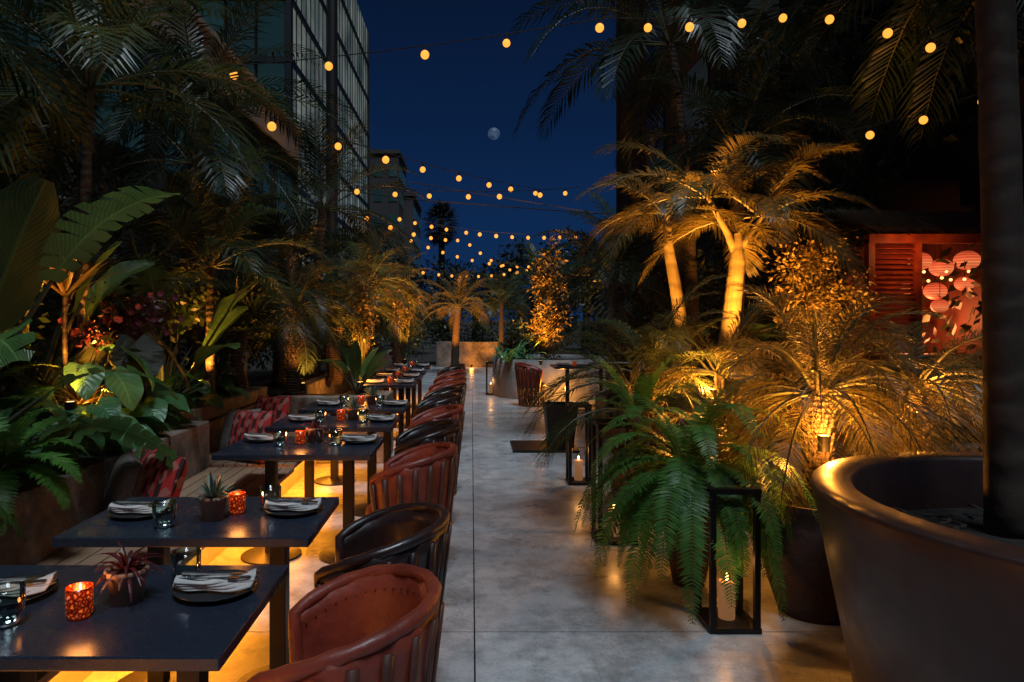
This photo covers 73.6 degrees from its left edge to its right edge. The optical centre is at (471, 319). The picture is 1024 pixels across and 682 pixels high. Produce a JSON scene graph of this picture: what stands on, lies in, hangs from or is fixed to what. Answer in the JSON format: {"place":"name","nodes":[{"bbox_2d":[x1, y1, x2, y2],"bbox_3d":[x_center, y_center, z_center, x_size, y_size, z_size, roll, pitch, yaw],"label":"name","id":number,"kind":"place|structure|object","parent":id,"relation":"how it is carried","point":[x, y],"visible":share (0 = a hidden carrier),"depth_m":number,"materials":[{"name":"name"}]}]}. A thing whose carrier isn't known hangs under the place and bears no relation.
{"place":"outdoors","nodes":[
{"label":"outdoors","id":0,"kind":"place"},
{"bbox_2d":[0,0,302,385],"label":"stucco building","id":1,"kind":"structure","parent":0,"point":[276,134],"depth_m":13.83,"materials":[{"name":"grey concrete"}]},
{"bbox_2d":[0,0,292,228],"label":"windows","id":2,"kind":"structure","parent":1,"relation":"in","point":[33,37],"depth_m":12.16,"materials":[{"name":"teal glass"}]},
{"bbox_2d":[0,344,391,421],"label":"planting soil","id":3,"kind":"structure","parent":0,"point":[258,377],"depth_m":10.18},
{"bbox_2d":[0,289,60,405],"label":"leafy shrub","id":4,"kind":"object","parent":3,"relation":"on","point":[12,379],"visible":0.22,"depth_m":4.33,"materials":[{"name":"green plant"}]},
{"bbox_2d":[0,83,92,233],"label":"leafy shrub","id":5,"kind":"object","parent":3,"relation":"on","point":[6,183],"visible":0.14,"depth_m":7.25,"materials":[{"name":"green plant"}]},
{"bbox_2d":[0,407,95,535],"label":"boston fern","id":6,"kind":"object","parent":3,"relation":"on","point":[13,448],"visible":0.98,"depth_m":3.18,"materials":[{"name":"green plant"}]},
{"bbox_2d":[0,0,118,156],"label":"feather palm","id":7,"kind":"object","parent":3,"relation":"on","point":[61,85],"visible":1,"depth_m":3.76,"materials":[{"name":"green plant"}]},
{"bbox_2d":[0,395,121,479],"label":"philodendron plant","id":8,"kind":"object","parent":3,"relation":"on","point":[99,438],"visible":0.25,"depth_m":3.73,"materials":[{"name":"green plant"}]},
{"bbox_2d":[0,191,154,396],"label":"banana plant","id":9,"kind":"object","parent":3,"relation":"on","point":[101,290],"visible":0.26,"depth_m":4.78,"materials":[{"name":"green plant"}]},
{"bbox_2d":[0,344,154,421],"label":"philodendron plant","id":10,"kind":"object","parent":3,"relation":"on","point":[126,389],"visible":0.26,"depth_m":4.38,"materials":[{"name":"green plant"}]},
{"bbox_2d":[0,383,170,458],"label":"philodendron plant","id":11,"kind":"object","parent":3,"relation":"on","point":[106,406],"visible":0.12,"depth_m":4.13,"materials":[{"name":"green plant"}]},
{"bbox_2d":[41,220,137,404],"bbox_3d":[-2.592,0.066,4.346,0.734,1.590,0.872,0,0,22],"label":"cordyline plant","id":12,"kind":"object","parent":3,"relation":"on","point":[66,288],"visible":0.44,"depth_m":4.39,"materials":[{"name":"green plant"}]},
{"bbox_2d":[0,176,180,468],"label":"banana plant","id":13,"kind":"object","parent":3,"relation":"on","point":[34,241],"visible":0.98,"depth_m":3.38,"materials":[{"name":"green plant"}]},
{"bbox_2d":[0,0,224,353],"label":"feather palm","id":14,"kind":"object","parent":3,"relation":"on","point":[71,171],"visible":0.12,"depth_m":7.96,"materials":[{"name":"green plant"}]},
{"bbox_2d":[16,152,219,402],"bbox_3d":[-3.408,-0.291,6.220,2.112,2.400,1.726,0,0,-24],"label":"leafy shrub","id":15,"kind":"object","parent":3,"relation":"on","point":[192,299],"visible":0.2,"depth_m":6.13,"materials":[{"name":"green plant"}]},
{"bbox_2d":[58,281,188,400],"bbox_3d":[-2.427,0.289,4.833,0.836,1.131,0.619,0,0,0],"label":"flowering shrub","id":16,"kind":"object","parent":3,"relation":"on","point":[133,332],"visible":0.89,"depth_m":4.85,"materials":[{"name":"red plant"}]},
{"bbox_2d":[68,330,190,395],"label":"taro plant","id":17,"kind":"object","parent":3,"relation":"on","point":[152,353],"visible":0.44,"depth_m":4.71,"materials":[{"name":"green plant"}]},
{"bbox_2d":[82,388,189,434],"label":"philodendron plant","id":18,"kind":"object","parent":3,"relation":"on","point":[157,406],"visible":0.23,"depth_m":4.67,"materials":[{"name":"green plant"}]},
{"bbox_2d":[38,172,243,332],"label":"fan palm","id":19,"kind":"object","parent":3,"relation":"on","point":[152,233],"visible":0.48,"depth_m":5.53,"materials":[{"name":"green plant"}]},
{"bbox_2d":[0,0,303,354],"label":"feather palm","id":20,"kind":"object","parent":3,"relation":"on","point":[70,30],"visible":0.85,"depth_m":4.97,"materials":[{"name":"green plant"}]},
{"bbox_2d":[90,253,267,392],"bbox_3d":[-2.568,0.125,6.008,1.567,1.411,1.446,0,0,0],"label":"bird of paradise plant","id":21,"kind":"object","parent":3,"relation":"on","point":[226,316],"visible":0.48,"depth_m":5.94,"materials":[{"name":"green plant"}]},
{"bbox_2d":[50,31,316,367],"bbox_3d":[-2.857,-0.992,7.018,2.586,3.704,2.901,0,0,-31],"label":"feather palm","id":22,"kind":"object","parent":3,"relation":"on","point":[178,163],"visible":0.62,"depth_m":6.74,"materials":[{"name":"green plant"}]},
{"bbox_2d":[17,0,374,373],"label":"feather palm","id":23,"kind":"object","parent":3,"relation":"on","point":[197,48],"visible":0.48,"depth_m":7.79,"materials":[{"name":"green plant"}]},
{"bbox_2d":[75,148,339,393],"bbox_3d":[-2.401,-0.346,6.450,2.304,2.412,2.292,0,0,0],"label":"feather palm","id":24,"kind":"object","parent":3,"relation":"on","point":[226,230],"visible":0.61,"depth_m":6.21,"materials":[{"name":"green plant"}]},
{"bbox_2d":[174,273,304,389],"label":"fan palm","id":25,"kind":"object","parent":3,"relation":"on","point":[240,337],"visible":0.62,"depth_m":7.14,"materials":[{"name":"green plant"}]},
{"bbox_2d":[215,200,349,386],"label":"fan palm","id":26,"kind":"object","parent":3,"relation":"on","point":[278,378],"visible":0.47,"depth_m":8.79,"materials":[{"name":"green plant"}]},
{"bbox_2d":[225,244,365,392],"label":"pygmy date palm","id":27,"kind":"object","parent":3,"relation":"on","point":[294,357],"visible":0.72,"depth_m":7.96,"materials":[{"name":"green plant"}]},
{"bbox_2d":[229,112,428,378],"bbox_3d":[-2.113,-1.073,9.627,2.826,3.867,2.714,0,0,-41],"label":"feather palm","id":28,"kind":"object","parent":3,"relation":"on","point":[319,205],"visible":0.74,"depth_m":9.52,"materials":[{"name":"green plant"}]},
{"bbox_2d":[303,277,386,384],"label":"fan palm","id":29,"kind":"object","parent":3,"relation":"on","point":[334,376],"visible":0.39,"depth_m":9.30,"materials":[{"name":"green plant"}]},
{"bbox_2d":[315,339,388,394],"bbox_3d":[-1.447,0.561,8.075,0.817,0.652,0.992,0,0,-31],"label":"bird of paradise plant","id":30,"kind":"object","parent":3,"relation":"on","point":[357,366],"visible":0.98,"depth_m":7.96,"materials":[{"name":"green plant"}]},
{"bbox_2d":[304,221,411,344],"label":"fan palm","id":31,"kind":"object","parent":3,"relation":"on","point":[370,241],"visible":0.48,"depth_m":13.59,"materials":[{"name":"green plant"}]},
{"bbox_2d":[345,276,380,380],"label":"golden shrub","id":32,"kind":"object","parent":3,"relation":"on","point":[365,309],"visible":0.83,"depth_m":9.23,"materials":[{"name":"yellow plant"}]},
{"bbox_2d":[403,192,421,326],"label":"distant building","id":33,"kind":"structure","parent":0,"point":[412,209],"depth_m":96.00,"materials":[{"name":"grey concrete"}]},
{"bbox_2d":[280,321,602,681],"bbox_3d":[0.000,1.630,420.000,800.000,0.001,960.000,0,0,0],"label":"ground","id":34,"kind":"structure","parent":0,"point":[430,357],"depth_m":35.11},
{"bbox_2d":[193,0,369,277],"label":"mullions and slabs","id":35,"kind":"object","parent":34,"relation":"on","point":[290,66],"visible":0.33,"depth_m":61.80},
{"bbox_2d":[192,0,366,286],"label":"glazing","id":36,"kind":"structure","parent":35,"relation":"on","point":[274,28],"depth_m":51.18,"materials":[{"name":"grey"}]},
{"bbox_2d":[327,0,337,287],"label":"utility pole","id":37,"kind":"object","parent":34,"relation":"on","point":[332,41],"visible":0.28,"depth_m":19.87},
{"bbox_2d":[370,150,407,329],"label":"distant building","id":38,"kind":"structure","parent":34,"relation":"on","point":[384,205],"depth_m":90.00,"materials":[{"name":"grey concrete"}]},
{"bbox_2d":[419,199,459,341],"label":"washingtonia palm tree","id":39,"kind":"object","parent":34,"relation":"on","point":[439,211],"visible":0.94,"depth_m":44.70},
{"bbox_2d":[415,261,484,343],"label":"leafy shrub","id":40,"kind":"object","parent":34,"relation":"on","point":[446,331],"visible":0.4,"depth_m":24.94,"materials":[{"name":"green plant"}]},
{"bbox_2d":[460,285,533,353],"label":"leafy shrub","id":41,"kind":"object","parent":34,"relation":"on","point":[508,318],"visible":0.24,"depth_m":24.72,"materials":[{"name":"green plant"}]},
{"bbox_2d":[481,236,565,351],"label":"tree","id":42,"kind":"object","parent":34,"relation":"on","point":[519,259],"visible":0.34,"depth_m":33.54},
{"bbox_2d":[83,366,852,681],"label":"concrete path","id":43,"kind":"structure","parent":0,"point":[549,607],"depth_m":3.92,"materials":[{"name":"concrete"}]},
{"bbox_2d":[0,565,287,681],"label":"dining table","id":44,"kind":"object","parent":43,"relation":"on","point":[159,626],"visible":0.87,"depth_m":1.90,"materials":[{"name":"wood"}]},
{"bbox_2d":[0,571,58,606],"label":"place setting","id":45,"kind":"object","parent":44,"relation":"on","point":[38,585],"visible":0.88,"depth_m":2.09,"materials":[{"name":"fabric"}]},
{"bbox_2d":[65,581,93,619],"bbox_3d":[-1.120,0.804,1.950,0.072,0.086,0.072,0,0,0],"label":"votive candle","id":46,"kind":"object","parent":44,"relation":"on","point":[78,600],"visible":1,"depth_m":1.93,"materials":[{"name":"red glass"}]},
{"bbox_2d":[84,541,172,606],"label":"potted succulent","id":47,"kind":"object","parent":44,"relation":"on","point":[125,578],"visible":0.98,"depth_m":2.03,"materials":[{"name":"red plant"}]},
{"bbox_2d":[172,568,259,602],"bbox_3d":[-0.799,0.821,2.140,0.258,0.057,0.256,0,0,-6],"label":"place setting","id":48,"kind":"object","parent":44,"relation":"on","point":[216,585],"visible":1,"depth_m":2.11,"materials":[{"name":"ceramic"}]},
{"bbox_2d":[36,467,293,681],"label":"wooden bench","id":49,"kind":"object","parent":43,"relation":"on","point":[249,481],"visible":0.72,"depth_m":3.49,"materials":[{"name":"brown wood"}]},
{"bbox_2d":[103,449,146,510],"bbox_3d":[-1.930,0.960,3.800,0.154,0.400,0.400,18,-6,-35],"label":"throw pillow","id":50,"kind":"object","parent":49,"relation":"on","point":[124,477],"visible":0.52,"depth_m":3.68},
{"bbox_2d":[132,447,187,496],"bbox_3d":[-1.740,0.940,3.750,0.440,0.440,0.154,1,-19,43],"label":"throw pillow","id":51,"kind":"object","parent":49,"relation":"on","point":[162,479],"visible":0.34,"depth_m":3.65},
{"bbox_2d":[51,497,338,681],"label":"dining table","id":52,"kind":"object","parent":43,"relation":"on","point":[253,524],"visible":0.59,"depth_m":2.86,"materials":[{"name":"wood"}]},
{"bbox_2d":[107,499,171,519],"bbox_3d":[-1.449,0.821,2.990,0.258,0.057,0.256,0,0,-6],"label":"place setting","id":53,"kind":"object","parent":52,"relation":"on","point":[130,510],"visible":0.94,"depth_m":2.96,"materials":[{"name":"fabric"}]},
{"bbox_2d":[189,467,242,521],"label":"potted succulent","id":54,"kind":"object","parent":52,"relation":"on","point":[212,499],"visible":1,"depth_m":2.88,"materials":[{"name":"green plant"}]},
{"bbox_2d":[264,497,323,516],"bbox_3d":[-0.789,0.821,3.030,0.258,0.057,0.256,0,0,-3],"label":"place setting","id":55,"kind":"object","parent":52,"relation":"on","point":[291,507],"visible":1,"depth_m":3.00,"materials":[{"name":"fabric"}]},
{"bbox_2d":[0,349,405,564],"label":"planter wall","id":56,"kind":"structure","parent":43,"relation":"on","point":[42,517],"depth_m":3.77,"materials":[{"name":"wood"}]},
{"bbox_2d":[323,227,424,374],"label":"pygmy date palm","id":57,"kind":"object","parent":56,"relation":"on","point":[363,262],"visible":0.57,"depth_m":12.49,"materials":[{"name":"green plant"}]},
{"bbox_2d":[209,432,328,496],"bbox_3d":[-1.837,1.373,6.500,0.866,0.455,2.160,0,0,0],"label":"wooden bench","id":58,"kind":"object","parent":43,"relation":"on","point":[292,479],"visible":0.22,"depth_m":5.56,"materials":[{"name":"brown wood"}]},
{"bbox_2d":[228,409,273,462],"bbox_3d":[-1.800,0.940,5.550,0.420,0.420,0.154,-3,-18,29],"label":"throw pillow","id":59,"kind":"object","parent":58,"relation":"on","point":[244,422],"visible":0.48,"depth_m":5.50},
{"bbox_2d":[211,436,383,564],"bbox_3d":[-1.137,1.224,4.640,1.005,0.749,0.680,0,0,0],"label":"dining table","id":60,"kind":"object","parent":43,"relation":"on","point":[270,454],"visible":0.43,"depth_m":4.55,"materials":[{"name":"wood"}]},
{"bbox_2d":[264,416,399,516],"bbox_3d":[-1.137,1.224,5.725,1.005,0.749,0.650,0,0,0],"label":"dining table","id":61,"kind":"object","parent":43,"relation":"on","point":[336,425],"visible":0.34,"depth_m":5.65,"materials":[{"name":"wood"}]},
{"bbox_2d":[247,563,444,681],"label":"leather barrel chair","id":62,"kind":"object","parent":43,"relation":"on","point":[378,623],"visible":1,"depth_m":2.16,"materials":[{"name":"red leather"}]},
{"bbox_2d":[298,402,409,485],"bbox_3d":[-1.137,1.224,6.775,1.005,0.749,0.650,0,0,0],"label":"dining table","id":63,"kind":"object","parent":43,"relation":"on","point":[334,478],"visible":0.48,"depth_m":6.69,"materials":[{"name":"wood"}]},
{"bbox_2d":[306,265,434,393],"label":"pygmy date palm","id":64,"kind":"object","parent":43,"relation":"on","point":[369,345],"visible":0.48,"depth_m":10.22,"materials":[{"name":"green plant"}]},
{"bbox_2d":[314,502,451,671],"bbox_3d":[-0.379,1.191,2.800,0.599,0.802,0.648,0,0,-1],"label":"leather barrel chair","id":65,"kind":"object","parent":43,"relation":"on","point":[417,534],"visible":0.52,"depth_m":2.79,"materials":[{"name":"black leather"}]},
{"bbox_2d":[365,441,458,547],"bbox_3d":[-0.379,1.191,4.318,0.599,0.802,0.648,0,0,4],"label":"leather barrel chair","id":66,"kind":"object","parent":43,"relation":"on","point":[427,472],"visible":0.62,"depth_m":4.08,"materials":[{"name":"red leather"}]},
{"bbox_2d":[394,419,461,524],"bbox_3d":[-0.374,1.191,5.302,0.599,0.802,0.648,0,0,-5],"label":"leather barrel chair","id":67,"kind":"object","parent":43,"relation":"on","point":[445,430],"visible":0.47,"depth_m":5.23,"materials":[{"name":"black leather"}]},
{"bbox_2d":[417,269,499,364],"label":"feather palm","id":68,"kind":"object","parent":43,"relation":"on","point":[456,314],"visible":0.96,"depth_m":20.50,"materials":[{"name":"green plant"}]},
{"bbox_2d":[436,342,517,366],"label":"end planter wall","id":69,"kind":"structure","parent":43,"relation":"on","point":[470,353],"depth_m":23.20,"materials":[{"name":"concrete"}]},
{"bbox_2d":[460,272,533,350],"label":"feather palm","id":70,"kind":"object","parent":43,"relation":"on","point":[501,302],"visible":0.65,"depth_m":22.72,"materials":[{"name":"green plant"}]},
{"bbox_2d":[514,362,545,406],"bbox_3d":[1.094,1.191,12.704,0.599,0.802,0.648,0,0,9],"label":"leather barrel chair","id":71,"kind":"object","parent":43,"relation":"on","point":[529,379],"visible":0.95,"depth_m":12.47,"materials":[{"name":"red leather"}]},
{"bbox_2d":[492,354,606,400],"bbox_3d":[1.700,1.199,14.700,2.500,0.800,2.500,0,0,0],"label":"curved concrete planter","id":72,"kind":"object","parent":43,"relation":"on","point":[504,380],"visible":0.42,"depth_m":13.75,"materials":[{"name":"concrete"}]},
{"bbox_2d":[524,236,572,359],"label":"climbing shrub","id":73,"kind":"object","parent":72,"relation":"on","point":[544,277],"visible":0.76,"depth_m":14.47,"materials":[{"name":"green plant"}]},
{"bbox_2d":[513,246,595,353],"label":"leafy shrub","id":74,"kind":"object","parent":43,"relation":"on","point":[571,323],"visible":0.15,"depth_m":17.25,"materials":[{"name":"green plant"}]},
{"bbox_2d":[565,402,591,484],"bbox_3d":[1.050,1.209,6.700,0.228,0.778,0.228,0,0,0],"label":"candle lantern","id":75,"kind":"object","parent":43,"relation":"on","point":[578,478],"visible":0.94,"depth_m":6.66,"materials":[{"name":"black metal"}]},
{"bbox_2d":[591,418,638,544],"bbox_3d":[1.040,1.169,4.980,0.288,0.858,0.288,0,0,0],"label":"candle lantern","id":76,"kind":"object","parent":43,"relation":"on","point":[597,423],"visible":0.42,"depth_m":4.94,"materials":[{"name":"black metal"}]},
{"bbox_2d":[547,183,708,379],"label":"feather palm","id":77,"kind":"object","parent":43,"relation":"on","point":[591,260],"visible":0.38,"depth_m":11.12,"materials":[{"name":"green plant"}]},
{"bbox_2d":[608,445,666,520],"bbox_3d":[1.350,1.324,5.500,0.510,0.550,0.510,0,0,0],"label":"clay pot","id":78,"kind":"object","parent":43,"relation":"on","point":[615,449],"visible":0.1,"depth_m":5.40,"materials":[{"name":"ceramic"}]},
{"bbox_2d":[522,274,753,468],"bbox_3d":[1.343,0.430,5.469,1.896,1.592,2.026,0,0,0],"label":"areca palm","id":79,"kind":"object","parent":78,"relation":"in","point":[647,357],"visible":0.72,"depth_m":5.44,"materials":[{"name":"green plant"}]},
{"bbox_2d":[620,291,803,476],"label":"areca palm","id":80,"kind":"object","parent":78,"relation":"in","point":[707,371],"visible":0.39,"depth_m":5.31,"materials":[{"name":"green plant"}]},
{"bbox_2d":[570,354,705,424],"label":"boston fern","id":81,"kind":"object","parent":43,"relation":"on","point":[644,387],"visible":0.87,"depth_m":4.62,"materials":[{"name":"green plant"}]},
{"bbox_2d":[579,235,704,387],"bbox_3d":[2.893,-0.170,11.863,1.890,3.107,2.865,0,0,0],"label":"leafy shrub","id":82,"kind":"object","parent":43,"relation":"on","point":[635,306],"visible":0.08,"depth_m":11.46,"materials":[{"name":"green plant"}]},
{"bbox_2d":[664,493,708,588],"bbox_3d":[1.320,1.324,4.150,0.306,0.550,0.306,0,0,0],"label":"clay pot","id":83,"kind":"object","parent":43,"relation":"on","point":[675,571],"visible":0.19,"depth_m":4.06,"materials":[{"name":"ceramic"}]},
{"bbox_2d":[574,377,818,625],"bbox_3d":[1.245,0.947,3.966,1.322,1.203,1.324,0,0,0],"label":"boston fern","id":84,"kind":"object","parent":43,"relation":"on","point":[671,486],"visible":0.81,"depth_m":3.63,"materials":[{"name":"green plant"}]},
{"bbox_2d":[694,478,761,633],"bbox_3d":[1.345,1.229,3.600,0.263,0.738,0.263,0,0,0],"label":"candle lantern","id":85,"kind":"object","parent":43,"relation":"on","point":[721,618],"visible":0.62,"depth_m":3.48,"materials":[{"name":"black metal"}]},
{"bbox_2d":[595,391,982,486],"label":"side planter wall","id":86,"kind":"structure","parent":43,"relation":"on","point":[611,432],"depth_m":6.79,"materials":[{"name":"concrete"}]},
{"bbox_2d":[531,210,709,416],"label":"feather palm","id":87,"kind":"object","parent":86,"relation":"on","point":[611,289],"visible":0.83,"depth_m":8.95,"materials":[{"name":"green plant"}]},
{"bbox_2d":[573,160,772,425],"bbox_3d":[2.114,-0.242,7.357,1.979,2.898,2.028,0,0,-23],"label":"crownshaft palm","id":88,"kind":"object","parent":86,"relation":"on","point":[671,260],"visible":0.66,"depth_m":7.34,"materials":[{"name":"green plant"}]},
{"bbox_2d":[508,0,850,406],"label":"feather palm","id":89,"kind":"object","parent":86,"relation":"on","point":[675,64],"visible":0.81,"depth_m":8.90,"materials":[{"name":"green plant"}]},
{"bbox_2d":[604,247,760,401],"bbox_3d":[2.909,0.159,9.520,2.065,2.298,1.844,0,0,18],"label":"leafy shrub","id":90,"kind":"object","parent":86,"relation":"on","point":[713,287],"visible":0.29,"depth_m":9.54,"materials":[{"name":"green plant"}]},
{"bbox_2d":[589,129,884,434],"bbox_3d":[2.624,-0.364,6.983,2.975,3.151,2.244,0,0,0],"label":"crownshaft palm","id":91,"kind":"object","parent":86,"relation":"on","point":[739,252],"visible":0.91,"depth_m":6.86,"materials":[{"name":"green plant"}]},
{"bbox_2d":[613,8,883,409],"bbox_3d":[3.563,-1.209,8.480,3.319,4.818,3.216,0,0,0],"label":"feather palm","id":92,"kind":"object","parent":86,"relation":"on","point":[714,102],"visible":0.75,"depth_m":8.24,"materials":[{"name":"green plant"}]},
{"bbox_2d":[752,190,863,380],"bbox_3d":[4.276,-0.191,8.672,1.309,2.989,1.414,0,0,0],"label":"leafy shrub","id":93,"kind":"object","parent":86,"relation":"on","point":[842,230],"visible":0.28,"depth_m":8.48,"materials":[{"name":"green plant"}]},
{"bbox_2d":[760,228,878,383],"bbox_3d":[3.622,0.081,7.085,1.230,2.049,0.980,0,0,0],"label":"golden bamboo shrub","id":94,"kind":"object","parent":86,"relation":"on","point":[831,291],"visible":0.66,"depth_m":6.98,"materials":[{"name":"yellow plant"}]},
{"bbox_2d":[744,207,982,423],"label":"bar pavilion","id":95,"kind":"structure","parent":86,"relation":"on","point":[905,270],"depth_m":7.61,"materials":[{"name":"red paint"}]},
{"bbox_2d":[724,0,1023,166],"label":"feather palm","id":96,"kind":"object","parent":86,"relation":"on","point":[919,20],"visible":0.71,"depth_m":7.64,"materials":[{"name":"green plant"}]},
{"bbox_2d":[761,486,839,624],"bbox_3d":[1.870,1.289,3.750,0.571,0.620,0.571,0,0,0],"label":"clay pot","id":97,"kind":"object","parent":43,"relation":"on","point":[809,594],"visible":0.34,"depth_m":3.56,"materials":[{"name":"ceramic"}]},
{"bbox_2d":[702,283,972,529],"bbox_3d":[1.988,0.451,3.930,1.418,1.378,1.480,0,0,0],"label":"pygmy date palm","id":98,"kind":"object","parent":97,"relation":"in","point":[819,405],"visible":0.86,"depth_m":3.71,"materials":[{"name":"green plant"}]},
{"bbox_2d":[735,0,1023,159],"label":"feather palm","id":99,"kind":"object","parent":43,"relation":"on","point":[956,66],"visible":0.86,"depth_m":7.24,"materials":[{"name":"green plant"}]},
{"bbox_2d":[189,5,801,79],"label":"string lights","id":100,"kind":"object","parent":99,"relation":"attached to","point":[599,27],"visible":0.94,"depth_m":6.00,"materials":[{"name":"yellow"}]},
{"bbox_2d":[811,451,1023,681],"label":"round planter","id":101,"kind":"object","parent":43,"relation":"on","point":[927,599],"visible":0.94,"depth_m":2.23,"materials":[{"name":"grey metal"}]},
{"bbox_2d":[975,0,1023,539],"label":"tall palm tree","id":102,"kind":"object","parent":101,"relation":"on","point":[1001,202],"visible":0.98,"depth_m":2.69,"materials":[{"name":"brown plant"}]},
{"bbox_3d":[2.600,1.299,4.100,0.571,0.600,0.571,0,0,0],"label":"clay pot","id":103,"kind":"object","parent":43,"relation":"on","visible":0},
{"bbox_2d":[776,316,982,458],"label":"pygmy date palm","id":104,"kind":"object","parent":103,"relation":"in","point":[949,390],"visible":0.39,"depth_m":4.07,"materials":[{"name":"green plant"}]},
{"bbox_2d":[356,0,615,320],"label":"sky","id":105,"kind":"structure","parent":0,"point":[440,109],"materials":[{"name":"blue"}]},
{"bbox_2d":[616,0,1023,395],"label":"dark building","id":106,"kind":"structure","parent":0,"point":[944,175],"depth_m":10.72,"materials":[{"name":"black concrete"}]},
{"bbox_2d":[647,0,887,182],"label":"windows","id":107,"kind":"structure","parent":106,"relation":"in","point":[701,71],"depth_m":17.44,"materials":[{"name":"black glass"}]},
{"bbox_2d":[666,0,1023,378],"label":"climbing ivy","id":108,"kind":"object","parent":106,"relation":"attached to","point":[893,175],"visible":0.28,"depth_m":10.03,"materials":[{"name":"green plant"}]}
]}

